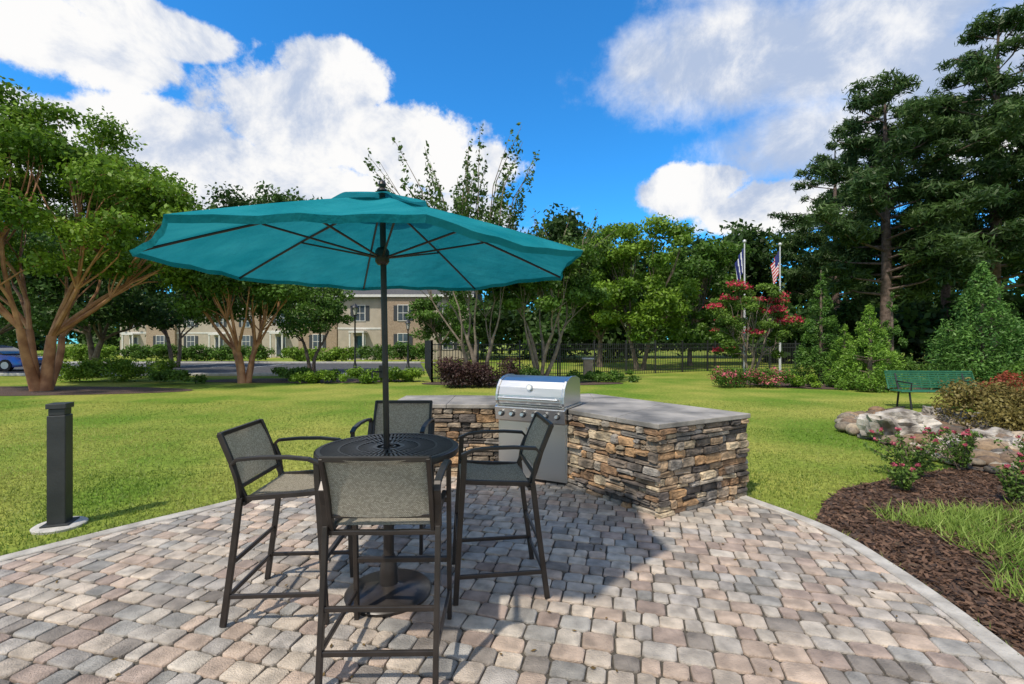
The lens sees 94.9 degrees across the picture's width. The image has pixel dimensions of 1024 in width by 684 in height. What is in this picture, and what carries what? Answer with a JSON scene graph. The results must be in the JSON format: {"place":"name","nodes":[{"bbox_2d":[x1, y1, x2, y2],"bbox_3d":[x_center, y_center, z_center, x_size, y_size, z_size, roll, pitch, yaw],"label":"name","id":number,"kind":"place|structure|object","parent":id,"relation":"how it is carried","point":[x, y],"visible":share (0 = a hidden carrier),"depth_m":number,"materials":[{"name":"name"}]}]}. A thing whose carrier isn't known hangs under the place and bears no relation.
{"place":"outdoors","nodes":[
{"label":"outdoors","id":0,"kind":"place"},
{"bbox_2d":[0,363,424,372],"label":"parking lot","id":1,"kind":"structure","parent":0,"point":[212,368],"depth_m":31.42,"materials":[{"name":"grey asphalt"}]},
{"bbox_2d":[0,345,42,370],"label":"parked car","id":2,"kind":"object","parent":1,"relation":"on","point":[10,359],"visible":0.58,"depth_m":26.35,"materials":[{"name":"paint"}]},
{"bbox_2d":[0,362,420,375],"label":"kerb","id":3,"kind":"structure","parent":1,"relation":"on","point":[206,374],"depth_m":22.80,"materials":[{"name":"concrete"}]},
{"bbox_2d":[351,304,358,368],"bbox_3d":[-8.017,-0.175,24.000,0.400,3.650,0.400,0,0,0],"label":"street lamp","id":4,"kind":"object","parent":1,"relation":"on","point":[354,307],"visible":0.91,"depth_m":23.96,"materials":[{"name":"black metal"}]},
{"bbox_2d":[405,320,410,367],"bbox_3d":[-6.638,0.100,30.000,0.400,3.100,0.400,0,0,0],"label":"street lamp","id":5,"kind":"object","parent":1,"relation":"on","point":[407,322],"visible":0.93,"depth_m":29.96,"materials":[{"name":"black metal"}]},
{"bbox_2d":[0,344,984,555],"bbox_3d":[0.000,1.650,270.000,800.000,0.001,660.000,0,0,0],"label":"ground","id":6,"kind":"structure","parent":0,"point":[692,387],"depth_m":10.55,"materials":[{"name":"green plant"}]},
{"bbox_2d":[0,222,101,334],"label":"shade tree","id":7,"kind":"object","parent":6,"relation":"on","point":[5,329],"visible":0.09,"depth_m":23.38,"materials":[{"name":"green plant"}]},
{"bbox_2d":[30,402,88,534],"bbox_3d":[-4.039,1.107,4.200,0.380,1.125,0.380,0,0,-20],"label":"bollard light","id":8,"kind":"object","parent":6,"relation":"on","point":[61,517],"visible":0.94,"depth_m":4.15,"materials":[{"name":"paint"}]},
{"bbox_2d":[40,343,121,361],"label":"hedge","id":9,"kind":"object","parent":6,"relation":"on","point":[78,352],"visible":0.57,"depth_m":37.58,"materials":[{"name":"green plant"}]},
{"bbox_2d":[0,219,189,360],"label":"shade tree","id":10,"kind":"object","parent":6,"relation":"on","point":[127,303],"visible":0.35,"depth_m":21.79,"materials":[{"name":"green plant"}]},
{"bbox_2d":[0,386,191,395],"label":"mulch bed","id":11,"kind":"object","parent":6,"relation":"on","point":[25,391],"visible":0.94,"depth_m":15.90,"materials":[{"name":"brown soil"}]},
{"bbox_2d":[0,76,210,390],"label":"crape myrtle tree","id":12,"kind":"object","parent":11,"relation":"on","point":[123,200],"visible":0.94,"depth_m":15.43,"materials":[{"name":"green plant"}]},
{"bbox_2d":[58,354,180,382],"bbox_3d":[-16.347,1.161,19.498,5.207,1.290,1.755,0,0,0],"label":"hedge","id":13,"kind":"object","parent":6,"relation":"on","point":[124,368],"visible":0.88,"depth_m":19.29,"materials":[{"name":"green plant"}]},
{"bbox_2d":[118,343,177,359],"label":"hedge","id":14,"kind":"object","parent":6,"relation":"on","point":[160,351],"visible":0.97,"depth_m":38.53,"materials":[{"name":"green plant"}]},
{"bbox_2d":[93,265,224,367],"bbox_3d":[-22.041,-2.312,30.175,7.480,8.084,6.990,0,0,0],"label":"shade tree","id":15,"kind":"object","parent":6,"relation":"on","point":[197,321],"visible":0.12,"depth_m":29.91,"materials":[{"name":"green plant"}]},
{"bbox_2d":[147,369,206,383],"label":"hedge","id":16,"kind":"object","parent":6,"relation":"on","point":[176,375],"visible":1,"depth_m":18.03,"materials":[{"name":"green plant"}]},
{"bbox_2d":[120,310,242,354],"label":"walls","id":17,"kind":"structure","parent":6,"relation":"on","point":[203,338],"depth_m":58.00,"materials":[{"name":"beige paint"}]},
{"bbox_2d":[120,308,249,355],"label":"trim and porches","id":18,"kind":"structure","parent":6,"relation":"on","point":[138,333],"depth_m":57.93,"materials":[{"name":"white paint"}]},
{"bbox_2d":[130,315,249,347],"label":"windows","id":19,"kind":"structure","parent":18,"relation":"attached to","point":[191,338],"depth_m":57.97,"materials":[{"name":"grey glass"}]},
{"bbox_2d":[153,315,252,346],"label":"shutters","id":20,"kind":"object","parent":19,"relation":"attached to","point":[196,337],"visible":0.34,"depth_m":57.60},
{"bbox_2d":[146,311,261,354],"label":"brick bays","id":21,"kind":"object","parent":6,"relation":"on","point":[172,334],"visible":0.21,"depth_m":57.65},
{"bbox_2d":[164,343,274,360],"bbox_3d":[-24.889,0.904,39.967,9.380,1.694,2.187,0,0,0],"label":"hedge","id":22,"kind":"object","parent":6,"relation":"on","point":[221,353],"visible":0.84,"depth_m":39.67,"materials":[{"name":"green plant"}]},
{"bbox_2d":[161,269,320,382],"bbox_3d":[-10.669,-1.244,18.919,5.825,6.061,5.931,0,0,-31],"label":"crape myrtle tree","id":23,"kind":"object","parent":6,"relation":"on","point":[273,303],"visible":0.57,"depth_m":18.45,"materials":[{"name":"green plant"}]},
{"bbox_2d":[262,306,298,357],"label":"walls","id":24,"kind":"structure","parent":6,"relation":"on","point":[292,343],"depth_m":50.00,"materials":[{"name":"beige paint"}]},
{"bbox_2d":[273,312,325,347],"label":"shutters","id":25,"kind":"object","parent":24,"relation":"attached to","point":[310,342],"visible":0.2,"depth_m":49.60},
{"bbox_2d":[270,366,315,380],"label":"hedge","id":26,"kind":"object","parent":6,"relation":"on","point":[285,372],"visible":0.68,"depth_m":19.81,"materials":[{"name":"green plant"}]},
{"bbox_2d":[263,303,322,357],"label":"trim and porches","id":27,"kind":"structure","parent":6,"relation":"on","point":[277,332],"depth_m":49.59,"materials":[{"name":"white paint"}]},
{"bbox_2d":[277,314,321,355],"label":"windows","id":28,"kind":"structure","parent":27,"relation":"attached to","point":[279,344],"depth_m":49.97,"materials":[{"name":"grey glass"}]},
{"bbox_2d":[196,378,399,382],"bbox_3d":[-8.847,1.637,20.000,9.074,0.001,2.317,0,0,0],"label":"mulch bed","id":29,"kind":"object","parent":6,"relation":"on","point":[274,380],"visible":0.51,"depth_m":19.48,"materials":[{"name":"brown soil"}]},
{"bbox_2d":[261,286,356,371],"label":"shade tree","id":30,"kind":"object","parent":6,"relation":"on","point":[325,309],"visible":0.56,"depth_m":24.73,"materials":[{"name":"green plant"}]},
{"bbox_2d":[275,346,357,361],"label":"hedge","id":31,"kind":"object","parent":6,"relation":"on","point":[329,355],"visible":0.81,"depth_m":37.52,"materials":[{"name":"green plant"}]},
{"bbox_2d":[299,310,337,354],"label":"brick bays","id":32,"kind":"object","parent":6,"relation":"on","point":[332,339],"visible":0.07,"depth_m":49.65,"materials":[{"name":"beige paint"}]},
{"bbox_2d":[288,365,379,383],"bbox_3d":[-6.953,1.355,18.785,3.556,0.870,1.314,0,0,0],"label":"hedge","id":33,"kind":"object","parent":6,"relation":"on","point":[310,377],"visible":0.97,"depth_m":18.52,"materials":[{"name":"green plant"}]},
{"bbox_2d":[356,341,436,360],"bbox_3d":[-9.450,0.745,37.988,6.531,1.808,2.098,0,0,0],"label":"hedge","id":34,"kind":"object","parent":6,"relation":"on","point":[397,350],"visible":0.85,"depth_m":37.64,"materials":[{"name":"green plant"}]},
{"bbox_2d":[378,366,424,381],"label":"hedge","id":35,"kind":"object","parent":6,"relation":"on","point":[407,374],"visible":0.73,"depth_m":19.28,"materials":[{"name":"green plant"}]},
{"bbox_2d":[381,297,425,359],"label":"brick bays","id":36,"kind":"object","parent":6,"relation":"on","point":[395,326],"visible":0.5,"depth_m":43.65,"materials":[{"name":"beige paint"}]},
{"bbox_2d":[335,294,473,359],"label":"trim and porches","id":37,"kind":"structure","parent":6,"relation":"on","point":[389,295],"depth_m":43.44,"materials":[{"name":"white paint"}]},
{"bbox_2d":[338,297,477,359],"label":"walls","id":38,"kind":"structure","parent":6,"relation":"on","point":[373,337],"depth_m":44.00,"materials":[{"name":"beige paint"}]},
{"bbox_2d":[350,305,456,348],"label":"shutters","id":39,"kind":"object","parent":38,"relation":"attached to","point":[395,318],"visible":0.48,"depth_m":43.60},
{"bbox_2d":[356,305,452,357],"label":"windows","id":40,"kind":"structure","parent":38,"relation":"in","point":[402,311],"depth_m":43.97,"materials":[{"name":"grey glass"}]},
{"bbox_2d":[340,289,480,301],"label":"roof","id":41,"kind":"structure","parent":38,"relation":"on","point":[397,291],"depth_m":44.44,"materials":[{"name":"grey"}]},
{"bbox_2d":[404,290,473,362],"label":"shade tree","id":42,"kind":"object","parent":6,"relation":"on","point":[433,322],"visible":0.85,"depth_m":33.82,"materials":[{"name":"green plant"}]},
{"bbox_2d":[431,355,523,388],"bbox_3d":[-1.217,1.109,17.158,3.308,1.272,1.914,0,0,0],"label":"loropetalum shrub","id":43,"kind":"object","parent":6,"relation":"on","point":[451,372],"visible":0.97,"depth_m":16.84,"materials":[{"name":"purple plant"}]},
{"bbox_2d":[0,180,1023,363],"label":"distant trees","id":44,"kind":"object","parent":6,"relation":"on","point":[918,322],"visible":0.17,"depth_m":43.09,"materials":[{"name":"green plant"}]},
{"bbox_2d":[0,280,1023,350],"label":"distant tree line","id":45,"kind":"object","parent":6,"relation":"on","point":[40,343],"visible":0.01,"depth_m":90.07,"materials":[{"name":"green plant"}]},
{"bbox_2d":[422,381,621,384],"bbox_3d":[0.430,1.633,18.700,8.005,0.001,1.884,0,0,0],"label":"mulch bed","id":46,"kind":"object","parent":6,"relation":"on","point":[581,383],"visible":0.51,"depth_m":18.49,"materials":[{"name":"brown soil"}]},
{"bbox_2d":[363,122,539,385],"bbox_3d":[-2.175,-3.195,18.258,6.497,9.887,4.800,0,0,0],"label":"crape myrtle tree","id":47,"kind":"object","parent":46,"relation":"on","point":[500,294],"visible":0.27,"depth_m":17.43,"materials":[{"name":"green plant"}]},
{"bbox_2d":[506,364,543,375],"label":"boxwood shrub","id":48,"kind":"object","parent":46,"relation":"on","point":[530,370],"visible":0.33,"depth_m":18.01,"materials":[{"name":"green plant"}]},
{"bbox_2d":[485,208,616,375],"bbox_3d":[1.346,-1.905,18.908,4.771,7.309,4.645,0,0,32],"label":"crape myrtle tree","id":49,"kind":"object","parent":6,"relation":"on","point":[575,281],"visible":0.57,"depth_m":18.63,"materials":[{"name":"green plant"}]},
{"bbox_2d":[583,360,592,375],"bbox_3d":[3.477,1.225,21.500,0.400,0.850,0.400,0,0,0],"label":"shaft","id":50,"kind":"object","parent":6,"relation":"on","point":[587,365],"visible":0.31,"depth_m":21.30,"materials":[{"name":"grey concrete"}]},
{"bbox_2d":[553,228,637,366],"bbox_3d":[5.249,-3.017,31.116,5.631,9.472,6.741,0,0,24],"label":"shade tree","id":51,"kind":"object","parent":6,"relation":"on","point":[583,328],"visible":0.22,"depth_m":30.80,"materials":[{"name":"green plant"}]},
{"bbox_2d":[566,369,640,382],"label":"boxwood shrub","id":52,"kind":"object","parent":6,"relation":"on","point":[598,375],"visible":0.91,"depth_m":19.18,"materials":[{"name":"green plant"}]},
{"bbox_2d":[425,340,799,381],"bbox_3d":[6.109,0.785,24.483,23.345,1.730,11.056,0,0,0],"label":"metal fence","id":53,"kind":"object","parent":6,"relation":"on","point":[429,344],"visible":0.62,"depth_m":24.05,"materials":[{"name":"black metal"}]},
{"bbox_2d":[587,212,704,369],"bbox_3d":[7.920,-2.834,28.145,7.995,9.146,6.739,0,0,0],"label":"shade tree","id":54,"kind":"object","parent":6,"relation":"on","point":[667,295],"visible":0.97,"depth_m":26.88,"materials":[{"name":"green plant"}]},
{"bbox_2d":[644,238,754,365],"bbox_3d":[12.890,-2.660,32.766,7.059,8.734,6.935,0,0,-44],"label":"shade tree","id":55,"kind":"object","parent":6,"relation":"on","point":[706,261],"visible":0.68,"depth_m":31.62,"materials":[{"name":"green plant"}]},
{"bbox_2d":[735,239,745,371],"bbox_3d":[11.690,-1.794,24.000,0.685,6.887,0.312,0,0,0],"label":"flagpole","id":56,"kind":"object","parent":6,"relation":"on","point":[739,266],"visible":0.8,"depth_m":23.97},
{"bbox_2d":[697,279,805,371],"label":"flowering crape myrtle tree","id":57,"kind":"object","parent":6,"relation":"on","point":[752,305],"visible":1,"depth_m":21.69,"materials":[{"name":"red plant"}]},
{"bbox_2d":[708,365,797,387],"bbox_3d":[8.727,1.283,17.213,2.998,0.942,1.660,0,0,0],"label":"rose shrub","id":58,"kind":"object","parent":6,"relation":"on","point":[764,376],"visible":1,"depth_m":16.90,"materials":[{"name":"green plant"}]},
{"bbox_2d":[770,243,781,372],"bbox_3d":[14.073,-1.821,25.000,0.685,6.943,0.312,0,0,0],"label":"flagpole","id":59,"kind":"object","parent":6,"relation":"on","point":[775,265],"visible":0.87,"depth_m":24.98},
{"bbox_2d":[756,140,914,309],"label":"pine tree","id":60,"kind":"object","parent":6,"relation":"on","point":[801,226],"visible":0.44,"depth_m":41.86,"materials":[{"name":"green plant"}]},
{"bbox_2d":[738,378,939,389],"bbox_3d":[13.454,1.629,18.600,9.278,0.001,5.024,0,0,0],"label":"mulch bed","id":61,"kind":"object","parent":6,"relation":"on","point":[807,386],"visible":0.2,"depth_m":17.20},
{"bbox_2d":[780,373,822,387],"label":"boxwood shrub","id":62,"kind":"object","parent":61,"relation":"on","point":[796,381],"visible":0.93,"depth_m":16.80,"materials":[{"name":"green plant"}]},
{"bbox_2d":[789,273,843,383],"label":"arborvitae tree","id":63,"kind":"object","parent":61,"relation":"on","point":[826,337],"visible":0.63,"depth_m":18.87,"materials":[{"name":"green plant"}]},
{"bbox_2d":[821,324,866,388],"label":"juniper tree","id":64,"kind":"object","parent":61,"relation":"on","point":[840,341],"visible":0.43,"depth_m":16.97,"materials":[{"name":"green plant"}]},
{"bbox_2d":[872,292,913,378],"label":"arborvitae tree","id":65,"kind":"object","parent":61,"relation":"on","point":[892,331],"visible":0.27,"depth_m":19.92,"materials":[{"name":"green plant"}]},
{"bbox_2d":[890,360,963,378],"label":"boxwood shrub","id":66,"kind":"object","parent":61,"relation":"on","point":[909,366],"visible":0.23,"depth_m":18.65,"materials":[{"name":"green plant"}]},
{"bbox_2d":[827,303,915,393],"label":"juniper tree","id":67,"kind":"object","parent":6,"relation":"on","point":[871,379],"visible":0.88,"depth_m":15.81,"materials":[{"name":"green plant"}]},
{"bbox_2d":[792,67,1023,344],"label":"pine tree","id":68,"kind":"object","parent":6,"relation":"on","point":[853,233],"visible":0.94,"depth_m":27.87,"materials":[{"name":"green plant"}]},
{"bbox_2d":[814,466,1023,656],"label":"mulch bed","id":69,"kind":"object","parent":6,"relation":"on","point":[963,589],"visible":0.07,"depth_m":4.02,"materials":[{"name":"brown wood"}]},
{"bbox_2d":[881,462,924,490],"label":"rose bush","id":70,"kind":"object","parent":69,"relation":"on","point":[903,481],"visible":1,"depth_m":5.15,"materials":[{"name":"green plant"}]},
{"bbox_2d":[863,427,959,474],"bbox_3d":[4.898,1.365,5.712,1.018,0.578,0.680,0,0,0],"label":"rose bush","id":71,"kind":"object","parent":69,"relation":"on","point":[921,456],"visible":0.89,"depth_m":5.75,"materials":[{"name":"green plant"}]},
{"bbox_2d":[866,495,1023,603],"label":"liriope groundcover","id":72,"kind":"object","parent":69,"relation":"on","point":[963,522],"visible":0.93,"depth_m":4.06,"materials":[{"name":"green plant"}]},
{"bbox_2d":[920,425,982,470],"bbox_3d":[5.714,1.373,6.132,0.591,0.561,0.652,0,0,42],"label":"rose bush","id":73,"kind":"object","parent":69,"relation":"on","point":[966,445],"visible":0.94,"depth_m":6.01,"materials":[{"name":"green plant"}]},
{"bbox_2d":[992,460,1023,504],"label":"rose bush","id":74,"kind":"object","parent":69,"relation":"on","point":[1009,486],"visible":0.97,"depth_m":4.75,"materials":[{"name":"green plant"}]},
{"bbox_2d":[992,435,1023,470],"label":"rose bush","id":75,"kind":"object","parent":69,"relation":"on","point":[1020,454],"visible":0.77,"depth_m":5.58,"materials":[{"name":"green plant"}]},
{"bbox_2d":[847,93,1011,316],"bbox_3d":[34.570,-9.084,38.202,10.694,21.675,13.010,0,0,-22],"label":"pine tree","id":76,"kind":"object","parent":6,"relation":"on","point":[946,292],"visible":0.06,"depth_m":37.80,"materials":[{"name":"green plant"}]},
{"bbox_2d":[884,371,977,409],"bbox_3d":[10.543,1.193,11.661,2.120,0.922,0.606,0,0,4],"label":"park bench","id":77,"kind":"object","parent":6,"relation":"on","point":[910,381],"visible":0.62,"depth_m":11.88,"materials":[{"name":"green metal"}]},
{"bbox_2d":[857,1,1023,357],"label":"pine tree","id":78,"kind":"object","parent":6,"relation":"on","point":[980,68],"visible":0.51,"depth_m":27.80,"materials":[{"name":"green plant"}]},
{"bbox_2d":[868,406,1015,475],"bbox_3d":[8.057,1.622,8.705,6.988,0.001,3.127,0,0,-38],"label":"stream bed","id":79,"kind":"object","parent":6,"relation":"on","point":[973,467],"visible":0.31,"depth_m":6.12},
{"bbox_2d":[856,408,941,439],"bbox_3d":[6.474,1.413,7.906,1.257,0.608,0.768,5,0,-6],"label":"boulder","id":80,"kind":"object","parent":79,"relation":"on","point":[907,421],"visible":0.59,"depth_m":7.69,"materials":[{"name":"stone"}]},
{"bbox_2d":[834,406,1023,476],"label":"river stones","id":81,"kind":"object","parent":79,"relation":"on","point":[989,454],"visible":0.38,"depth_m":7.25,"materials":[{"name":"grey stone"}]},
{"bbox_2d":[919,405,970,421],"bbox_3d":[8.639,1.557,9.413,0.867,0.507,0.617,2,1,34],"label":"boulder","id":82,"kind":"object","parent":79,"relation":"on","point":[927,411],"visible":0.25,"depth_m":9.31,"materials":[{"name":"stone"}]},
{"bbox_2d":[938,438,976,448],"bbox_3d":[6.643,1.598,6.997,0.457,0.290,0.592,0,5,-2],"label":"boulder","id":83,"kind":"object","parent":79,"relation":"on","point":[952,440],"visible":0.09,"depth_m":7.05,"materials":[{"name":"stone"}]},
{"bbox_2d":[970,427,1015,437],"bbox_3d":[7.645,1.560,7.483,0.636,0.409,0.469,-6,0,-3],"label":"boulder","id":84,"kind":"object","parent":79,"relation":"on","point":[992,431],"visible":0.21,"depth_m":7.43,"materials":[{"name":"stone"}]},
{"bbox_2d":[983,436,1023,447],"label":"boulder","id":85,"kind":"object","parent":79,"relation":"on","point":[1010,440],"visible":0.28,"depth_m":6.98,"materials":[{"name":"stone"}]},
{"bbox_2d":[925,376,1023,430],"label":"japanese maple shrub","id":86,"kind":"object","parent":6,"relation":"on","point":[1003,405],"visible":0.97,"depth_m":8.62,"materials":[{"name":"brown plant"}]},
{"bbox_2d":[963,74,1023,273],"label":"pine tree","id":87,"kind":"object","parent":6,"relation":"on","point":[1016,183],"visible":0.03,"depth_m":31.36,"materials":[{"name":"green plant"}]},
{"bbox_2d":[971,370,1023,392],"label":"red leaf shrub","id":88,"kind":"object","parent":6,"relation":"on","point":[1006,376],"visible":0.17,"depth_m":10.79,"materials":[{"name":"red plant"}]},
{"bbox_2d":[996,358,1023,383],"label":"boxwood shrub","id":89,"kind":"object","parent":6,"relation":"on","point":[1020,365],"visible":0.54,"depth_m":14.02,"materials":[{"name":"green plant"}]},
{"bbox_2d":[0,476,1023,683],"bbox_3d":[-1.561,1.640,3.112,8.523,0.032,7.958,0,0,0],"label":"paver patio","id":90,"kind":"structure","parent":0,"point":[567,653],"depth_m":2.88,"materials":[{"name":"stone"}]},
{"bbox_2d":[216,419,352,627],"bbox_3d":[-1.400,1.078,2.978,0.654,1.108,0.580,0,0,-3],"label":"bar chair","id":91,"kind":"object","parent":90,"relation":"on","point":[251,450],"visible":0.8,"depth_m":2.86,"materials":[{"name":"brown metal"}]},
{"bbox_2d":[315,456,451,683],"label":"bar chair","id":92,"kind":"object","parent":90,"relation":"on","point":[354,491],"visible":1,"depth_m":2.23,"materials":[{"name":"grey metal"}]},
{"bbox_2d":[313,433,458,617],"bbox_3d":[-0.800,1.153,3.050,0.904,0.955,0.904,0,0,0],"label":"patio bar table","id":93,"kind":"object","parent":90,"relation":"on","point":[389,583],"visible":0.78,"depth_m":3.01,"materials":[{"name":"black metal"}]},
{"bbox_2d":[129,180,583,446],"bbox_3d":[-0.842,0.169,3.050,2.458,2.443,2.458,0,0,0],"label":"patio umbrella","id":94,"kind":"object","parent":93,"relation":"on","point":[383,239],"visible":1,"depth_m":3.09,"materials":[{"name":"teal fabric"}]},
{"bbox_2d":[348,400,434,554],"bbox_3d":[-0.970,1.078,3.920,0.580,1.108,0.654,0,0,0],"label":"bar chair","id":95,"kind":"object","parent":90,"relation":"on","point":[410,416],"visible":0.35,"depth_m":4.16,"materials":[{"name":"grey metal"}]},
{"bbox_2d":[54,489,897,677],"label":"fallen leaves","id":96,"kind":"object","parent":90,"relation":"on","point":[592,667],"visible":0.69,"depth_m":2.65,"materials":[{"name":"brown plant"}]},
{"bbox_2d":[452,412,553,605],"bbox_3d":[-0.080,1.078,3.226,0.654,1.108,0.580,0,0,-8],"label":"bar chair","id":97,"kind":"object","parent":90,"relation":"on","point":[532,446],"visible":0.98,"depth_m":3.11,"materials":[{"name":"brown metal"}]},
{"bbox_2d":[0,493,1018,654],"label":"grass fringe","id":98,"kind":"object","parent":90,"relation":"on","point":[156,516],"depth_m":4.29,"materials":[{"name":"green plant"}]},
{"bbox_2d":[0,495,1023,678],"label":"patio border","id":99,"kind":"object","parent":90,"relation":"on","point":[1007,654],"visible":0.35,"depth_m":3.47,"materials":[{"name":"concrete"}]},
{"bbox_2d":[495,374,581,482],"bbox_3d":[0.308,0.994,5.637,0.900,1.193,0.649,0,0,27],"label":"barbecue grill","id":100,"kind":"object","parent":90,"relation":"on","point":[520,400],"visible":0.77,"depth_m":5.41,"materials":[{"name":"silver metal"}]},
{"bbox_2d":[500,420,565,480],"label":"access doors","id":101,"kind":"structure","parent":100,"relation":"in","point":[553,461],"depth_m":5.38,"materials":[{"name":"silver metal"}]},
{"bbox_2d":[399,393,749,518],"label":"outdoor grill island","id":102,"kind":"structure","parent":90,"relation":"on","point":[660,460],"depth_m":4.82,"materials":[{"name":"stone"}]},
{"bbox_2d":[0,0,1023,343],"label":"sky","id":103,"kind":"structure","parent":0,"point":[702,113],"materials":[{"name":"blue"}]},
{"label":"mulch bed","id":104,"kind":"object","parent":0,"visible":0},
{"bbox_2d":[914,261,1023,389],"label":"cedar tree","id":105,"kind":"object","parent":104,"relation":"on","point":[1011,348],"visible":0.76,"depth_m":15.67,"materials":[{"name":"green plant"}]}
]}

